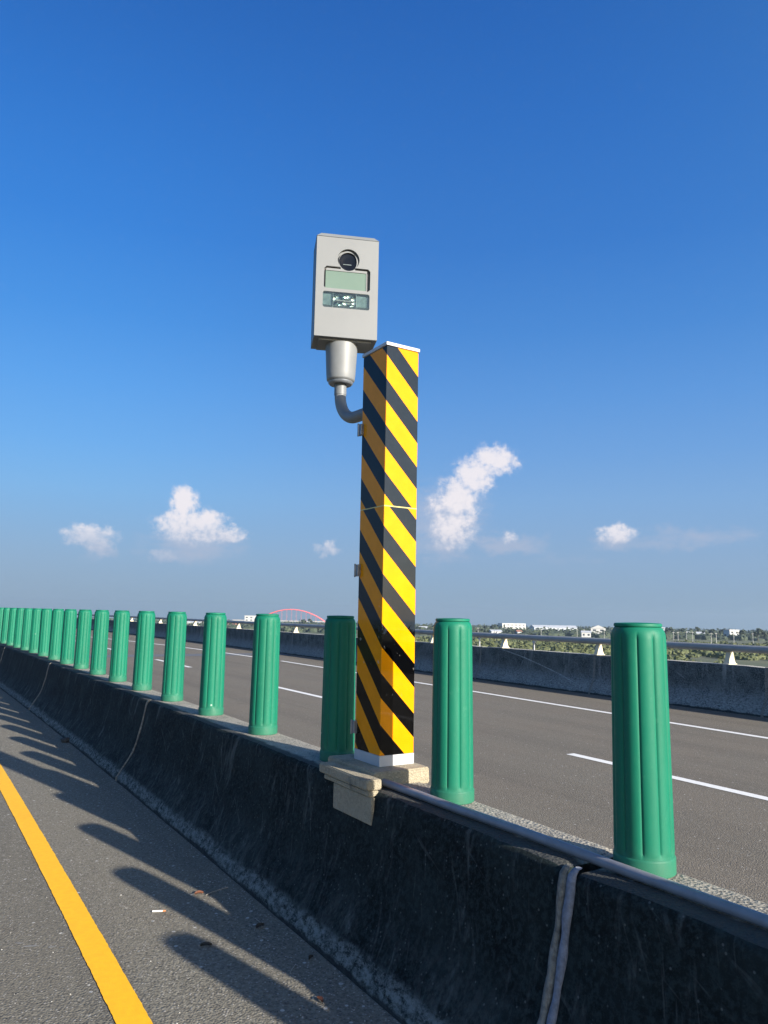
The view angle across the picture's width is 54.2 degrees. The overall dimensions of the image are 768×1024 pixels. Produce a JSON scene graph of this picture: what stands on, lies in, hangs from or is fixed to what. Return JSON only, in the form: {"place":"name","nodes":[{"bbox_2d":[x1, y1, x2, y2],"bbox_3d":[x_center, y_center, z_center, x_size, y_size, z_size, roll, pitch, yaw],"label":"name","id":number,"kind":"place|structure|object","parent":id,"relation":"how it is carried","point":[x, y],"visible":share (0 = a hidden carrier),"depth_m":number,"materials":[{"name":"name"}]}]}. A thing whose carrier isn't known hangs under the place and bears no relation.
{"place":"outdoors","nodes":[
{"label":"outdoors","id":0,"kind":"place"},
{"bbox_2d":[60,737,69,742],"bbox_3d":[-3.541,2.540,8.346,0.115,0.066,0.100,-2,-8,22],"label":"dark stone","id":1,"kind":"object","parent":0,"point":[65,739],"visible":0.9,"depth_m":8.31,"materials":[{"name":"black stone"}]},
{"bbox_2d":[0,689,400,1023],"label":"carriageway","id":2,"kind":"structure","parent":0,"point":[184,971],"depth_m":3.55,"materials":[{"name":"grey asphalt"}]},
{"bbox_2d":[0,764,152,1023],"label":"yellow edge line","id":3,"kind":"object","parent":2,"relation":"on","point":[122,1000],"visible":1,"depth_m":3.52,"materials":[{"name":"paint"}]},
{"bbox_2d":[1,726,387,1023],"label":"grit","id":4,"kind":"object","parent":2,"relation":"on","point":[187,890],"visible":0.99,"depth_m":3.92,"materials":[{"name":"gravel"}]},
{"bbox_2d":[198,941,211,945],"bbox_3d":[-0.795,1.917,3.326,0.061,0.014,0.026,3,-8,-11],"label":"fallen leaf","id":5,"kind":"object","parent":2,"relation":"on","point":[206,943],"visible":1,"depth_m":3.33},
{"bbox_2d":[0,0,767,631],"label":"sky","id":6,"kind":"structure","parent":0,"point":[565,202],"materials":[{"name":"blue"}]},
{"bbox_2d":[74,628,767,903],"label":"carriageway","id":7,"kind":"structure","parent":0,"point":[526,766],"depth_m":9.67,"materials":[{"name":"grey asphalt"}]},
{"bbox_2d":[0,643,12,659],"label":"median barrier","id":8,"kind":"object","parent":7,"relation":"on","point":[2,645],"visible":0.19,"depth_m":15.58,"materials":[{"name":"concrete"}]},
{"bbox_2d":[0,607,3,637],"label":"antiglare post","id":9,"kind":"object","parent":8,"relation":"on","point":[1,613],"visible":0.45,"depth_m":17.51,"materials":[{"name":"green plastic"}]},
{"bbox_2d":[0,608,9,642],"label":"antiglare post","id":10,"kind":"object","parent":8,"relation":"on","point":[4,629],"visible":0.62,"depth_m":16.68,"materials":[{"name":"green plastic"}]},
{"bbox_2d":[6,608,16,645],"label":"antiglare post","id":11,"kind":"object","parent":8,"relation":"on","point":[11,627],"visible":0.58,"depth_m":15.86,"materials":[{"name":"green plastic"}]},
{"bbox_2d":[0,647,59,708],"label":"median barrier","id":12,"kind":"object","parent":7,"relation":"on","point":[22,675],"visible":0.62,"depth_m":12.51,"materials":[{"name":"concrete"}]},
{"bbox_2d":[13,608,24,647],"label":"antiglare post","id":13,"kind":"object","parent":12,"relation":"on","point":[18,628],"visible":0.74,"depth_m":15.05,"materials":[{"name":"green plastic"}]},
{"bbox_2d":[20,608,32,649],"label":"antiglare post","id":14,"kind":"object","parent":12,"relation":"on","point":[26,626],"visible":0.81,"depth_m":14.23,"materials":[{"name":"green plastic"}]},
{"bbox_2d":[28,608,41,652],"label":"antiglare post","id":15,"kind":"object","parent":12,"relation":"on","point":[34,631],"visible":0.86,"depth_m":13.40,"materials":[{"name":"green plastic"}]},
{"bbox_2d":[37,609,51,655],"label":"antiglare post","id":16,"kind":"object","parent":12,"relation":"on","point":[44,632],"visible":0.88,"depth_m":12.58,"materials":[{"name":"green plastic"}]},
{"bbox_2d":[48,609,63,659],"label":"antiglare post","id":17,"kind":"object","parent":12,"relation":"on","point":[54,653],"visible":0.91,"depth_m":11.75,"materials":[{"name":"green plastic"}]},
{"bbox_2d":[28,663,161,779],"bbox_3d":[-3.437,2.457,8.899,0.722,0.995,5.219,6,-9,-32],"label":"median barrier","id":18,"kind":"object","parent":7,"relation":"on","point":[97,719],"visible":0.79,"depth_m":8.04,"materials":[{"name":"concrete"}]},
{"bbox_2d":[60,609,76,663],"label":"antiglare post","id":19,"kind":"object","parent":18,"relation":"on","point":[68,638],"visible":1,"depth_m":10.91,"materials":[{"name":"green plastic"}]},
{"bbox_2d":[73,609,91,668],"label":"antiglare post","id":20,"kind":"object","parent":18,"relation":"on","point":[82,646],"visible":1,"depth_m":10.08,"materials":[{"name":"green plastic"}]},
{"bbox_2d":[89,610,108,674],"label":"antiglare post","id":21,"kind":"object","parent":18,"relation":"on","point":[99,645],"visible":1,"depth_m":9.24,"materials":[{"name":"green plastic"}]},
{"bbox_2d":[108,610,129,681],"bbox_3d":[-2.979,1.506,8.459,0.194,0.789,0.194,4,-8,-20],"label":"antiglare post","id":22,"kind":"object","parent":18,"relation":"on","point":[119,652],"visible":1,"depth_m":8.39,"materials":[{"name":"green plastic"}]},
{"bbox_2d":[132,611,154,690],"bbox_3d":[-2.433,1.401,7.612,0.194,0.789,0.194,6,-9,-33],"label":"antiglare post","id":23,"kind":"object","parent":18,"relation":"on","point":[143,658],"visible":1,"depth_m":7.54,"materials":[{"name":"green plastic"}]},
{"bbox_2d":[108,620,112,631],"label":"bridge parapet","id":24,"kind":"structure","parent":7,"relation":"on","point":[110,626],"depth_m":58.03,"materials":[{"name":"concrete"}]},
{"bbox_2d":[129,621,135,633],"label":"bridge parapet","id":25,"kind":"structure","parent":7,"relation":"on","point":[132,625],"depth_m":53.40,"materials":[{"name":"concrete"}]},
{"bbox_2d":[154,623,165,637],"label":"bridge parapet","id":26,"kind":"structure","parent":7,"relation":"on","point":[160,630],"depth_m":47.92,"materials":[{"name":"concrete"}]},
{"bbox_2d":[74,653,290,656],"bbox_3d":[-8.547,5.558,29.091,10.572,0.001,1.400,6,-9,-31],"label":"road patch","id":27,"kind":"object","parent":7,"relation":"on","point":[156,655],"visible":0.12,"depth_m":29.91,"materials":[{"name":"grey asphalt"}]},
{"bbox_2d":[186,625,196,641],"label":"bridge parapet","id":28,"kind":"structure","parent":7,"relation":"on","point":[191,631],"depth_m":43.02,"materials":[{"name":"concrete"}]},
{"bbox_2d":[193,626,203,642],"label":"bridge parapet","id":29,"kind":"structure","parent":7,"relation":"on","point":[198,638],"depth_m":41.75,"materials":[{"name":"concrete"}]},
{"bbox_2d":[226,628,253,648],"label":"bridge parapet","id":30,"kind":"structure","parent":7,"relation":"on","point":[240,638],"depth_m":36.69,"materials":[{"name":"concrete"}]},
{"bbox_2d":[278,687,321,697],"bbox_3d":[-1.793,3.960,16.435,0.144,0.001,4.001,6,-9,-31],"label":"lane marking","id":31,"kind":"object","parent":7,"relation":"on","point":[300,692],"visible":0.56,"depth_m":16.48,"materials":[{"name":"white paint"}]},
{"bbox_2d":[115,700,612,1023],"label":"median barrier","id":32,"kind":"object","parent":7,"relation":"on","point":[404,909],"visible":0.92,"depth_m":3.21,"materials":[{"name":"concrete"}]},
{"bbox_2d":[161,612,186,701],"bbox_3d":[-1.888,1.296,6.763,0.194,0.789,0.194,4,-8,-22],"label":"antiglare post","id":33,"kind":"object","parent":32,"relation":"on","point":[173,666],"visible":1,"depth_m":6.69,"materials":[{"name":"green plastic"}]},
{"bbox_2d":[198,612,226,715],"bbox_3d":[-1.345,1.190,5.909,0.194,0.789,0.194,8,-10,-41],"label":"antiglare post","id":34,"kind":"object","parent":32,"relation":"on","point":[211,699],"visible":1,"depth_m":5.84,"materials":[{"name":"green plastic"}]},
{"bbox_2d":[248,614,279,734],"bbox_3d":[-0.800,1.083,5.049,0.194,0.789,0.194,5,-8,-24],"label":"antiglare post","id":35,"kind":"object","parent":32,"relation":"on","point":[263,714],"visible":1,"depth_m":4.98,"materials":[{"name":"green plastic"}]},
{"bbox_2d":[320,615,355,761],"bbox_3d":[-0.252,0.976,4.193,0.194,0.789,0.194,3,-8,-18],"label":"antiglare post","id":36,"kind":"object","parent":32,"relation":"on","point":[338,699],"visible":0.94,"depth_m":4.12,"materials":[{"name":"green plastic"}]},
{"bbox_2d":[319,754,428,824],"bbox_3d":[-0.052,1.355,3.718,0.394,0.213,0.546,6,-9,-32],"label":"concrete pedestal","id":37,"kind":"object","parent":32,"relation":"on","point":[357,785],"visible":0.82,"depth_m":3.58,"materials":[{"name":"beige concrete"}]},
{"bbox_2d":[350,341,419,766],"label":"striped column","id":38,"kind":"structure","parent":37,"relation":"on","point":[382,727],"depth_m":3.85,"materials":[{"name":"yellow paint"}]},
{"bbox_2d":[311,233,378,422],"bbox_3d":[-0.211,-1.077,4.402,0.399,1.182,0.489,2,-8,-10],"label":"speed camera","id":39,"kind":"object","parent":38,"relation":"attached to","point":[344,304],"visible":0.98,"depth_m":4.45,"materials":[{"name":"grey metal"}]},
{"bbox_2d":[430,618,473,804],"bbox_3d":[0.304,0.871,3.338,0.194,0.789,0.194,6,-9,-34],"label":"antiglare post","id":40,"kind":"object","parent":32,"relation":"on","point":[452,742],"visible":0.99,"depth_m":3.27,"materials":[{"name":"green plastic"}]},
{"bbox_2d":[414,641,483,678],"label":"bridge parapet","id":41,"kind":"structure","parent":7,"relation":"on","point":[423,661],"depth_m":23.12,"materials":[{"name":"concrete"}]},
{"bbox_2d":[283,661,767,738],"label":"white edge line","id":42,"kind":"object","parent":7,"relation":"on","point":[590,709],"visible":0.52,"depth_m":14.37,"materials":[{"name":"paint"}]},
{"bbox_2d":[474,646,593,693],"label":"bridge parapet","id":43,"kind":"structure","parent":7,"relation":"on","point":[565,671],"depth_m":18.97,"materials":[{"name":"concrete"}]},
{"bbox_2d":[537,863,767,1023],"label":"median barrier","id":44,"kind":"object","parent":7,"relation":"on","point":[625,950],"visible":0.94,"depth_m":2.13,"materials":[{"name":"concrete"}]},
{"bbox_2d":[381,779,767,928],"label":"cable conduit","id":45,"kind":"object","parent":44,"relation":"on","point":[746,914],"visible":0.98,"depth_m":2.42,"materials":[{"name":"grey plastic"}]},
{"bbox_2d":[611,622,676,878],"bbox_3d":[0.847,0.763,2.471,0.194,0.789,0.194,1,-8,3],"label":"antiglare post","id":46,"kind":"object","parent":44,"relation":"on","point":[643,826],"visible":0.97,"depth_m":2.40,"materials":[{"name":"green plastic"}]},
{"bbox_2d":[568,753,767,799],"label":"lane marking","id":47,"kind":"object","parent":7,"relation":"on","point":[696,782],"visible":0.69,"depth_m":8.02,"materials":[{"name":"white paint"}]},
{"bbox_2d":[588,655,764,716],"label":"bridge parapet","id":48,"kind":"structure","parent":7,"relation":"on","point":[732,688],"depth_m":14.85,"materials":[{"name":"concrete"}]},
{"bbox_2d":[760,667,767,717],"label":"bridge parapet","id":49,"kind":"structure","parent":7,"relation":"on","point":[764,711],"depth_m":13.83,"materials":[{"name":"concrete"}]},
{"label":"bridge parapet","id":50,"kind":"object","parent":7,"relation":"on","visible":0},
{"bbox_2d":[77,614,767,664],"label":"parapet rail","id":51,"kind":"object","parent":50,"relation":"on","point":[729,649],"visible":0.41,"depth_m":18.12,"materials":[{"name":"grey metal"}]},
{"bbox_2d":[303,630,767,666],"bbox_3d":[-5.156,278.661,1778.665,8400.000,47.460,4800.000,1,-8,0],"label":"ground","id":52,"kind":"structure","parent":0,"point":[762,663],"depth_m":334.95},
{"bbox_2d":[245,616,255,620],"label":"building","id":53,"kind":"structure","parent":52,"relation":"on","point":[249,618],"depth_m":1484.41,"materials":[{"name":"white paint"}]},
{"bbox_2d":[234,609,324,621],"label":"arch bridge","id":54,"kind":"structure","parent":52,"relation":"on","point":[296,619],"depth_m":1881.49,"materials":[{"name":"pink metal"}]},
{"bbox_2d":[77,617,767,640],"bbox_3d":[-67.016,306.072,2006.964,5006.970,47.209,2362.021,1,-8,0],"label":"woods","id":55,"kind":"object","parent":52,"relation":"on","point":[607,633],"visible":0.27,"depth_m":907.19,"materials":[{"name":"green plant"}]},
{"bbox_2d":[489,630,502,632],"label":"building","id":56,"kind":"structure","parent":52,"relation":"on","point":[497,631],"depth_m":889.85,"materials":[{"name":"white paint"}]},
{"bbox_2d":[498,623,525,628],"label":"building","id":57,"kind":"structure","parent":52,"relation":"on","point":[517,625],"depth_m":1484.56,"materials":[{"name":"white paint"}]},
{"bbox_2d":[322,634,767,663],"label":"scrub bushes","id":58,"kind":"object","parent":52,"relation":"on","point":[678,654],"visible":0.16,"depth_m":368.00,"materials":[{"name":"green plant"}]},
{"bbox_2d":[530,625,577,630],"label":"building","id":59,"kind":"structure","parent":52,"relation":"on","point":[557,627],"depth_m":1289.59,"materials":[{"name":"white concrete"}]},
{"bbox_2d":[581,631,590,636],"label":"building","id":60,"kind":"structure","parent":52,"relation":"on","point":[585,633],"depth_m":889.42,"materials":[{"name":"white paint"}]},
{"bbox_2d":[591,625,605,633],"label":"building","id":61,"kind":"structure","parent":52,"relation":"on","point":[594,629],"depth_m":969.19,"materials":[{"name":"white paint"}]},
{"bbox_2d":[708,629,716,634],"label":"tree","id":62,"kind":"object","parent":52,"relation":"on","point":[711,631],"visible":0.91,"depth_m":967.75,"materials":[{"name":"green plant"}]},
{"bbox_2d":[723,629,738,636],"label":"building","id":63,"kind":"structure","parent":52,"relation":"on","point":[727,632],"depth_m":939.97,"materials":[{"name":"white paint"}]},
{"bbox_2d":[738,629,746,636],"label":"tree","id":64,"kind":"object","parent":52,"relation":"on","point":[742,631],"visible":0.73,"depth_m":887.93,"materials":[{"name":"green plant"}]},
{"bbox_2d":[753,628,762,636],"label":"tree","id":65,"kind":"object","parent":52,"relation":"on","point":[757,632],"visible":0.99,"depth_m":809.03,"materials":[{"name":"green plant"}]},
{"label":"bridge deck","id":66,"kind":"structure","parent":0,"visible":0},
{"bbox_2d":[250,631,291,653],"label":"bridge parapet","id":67,"kind":"structure","parent":66,"relation":"on","point":[285,640],"depth_m":32.15,"materials":[{"name":"concrete"}]},
{"bbox_2d":[287,633,323,658],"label":"bridge parapet","id":68,"kind":"structure","parent":66,"relation":"on","point":[307,645],"depth_m":30.27,"materials":[{"name":"concrete"}]}
]}

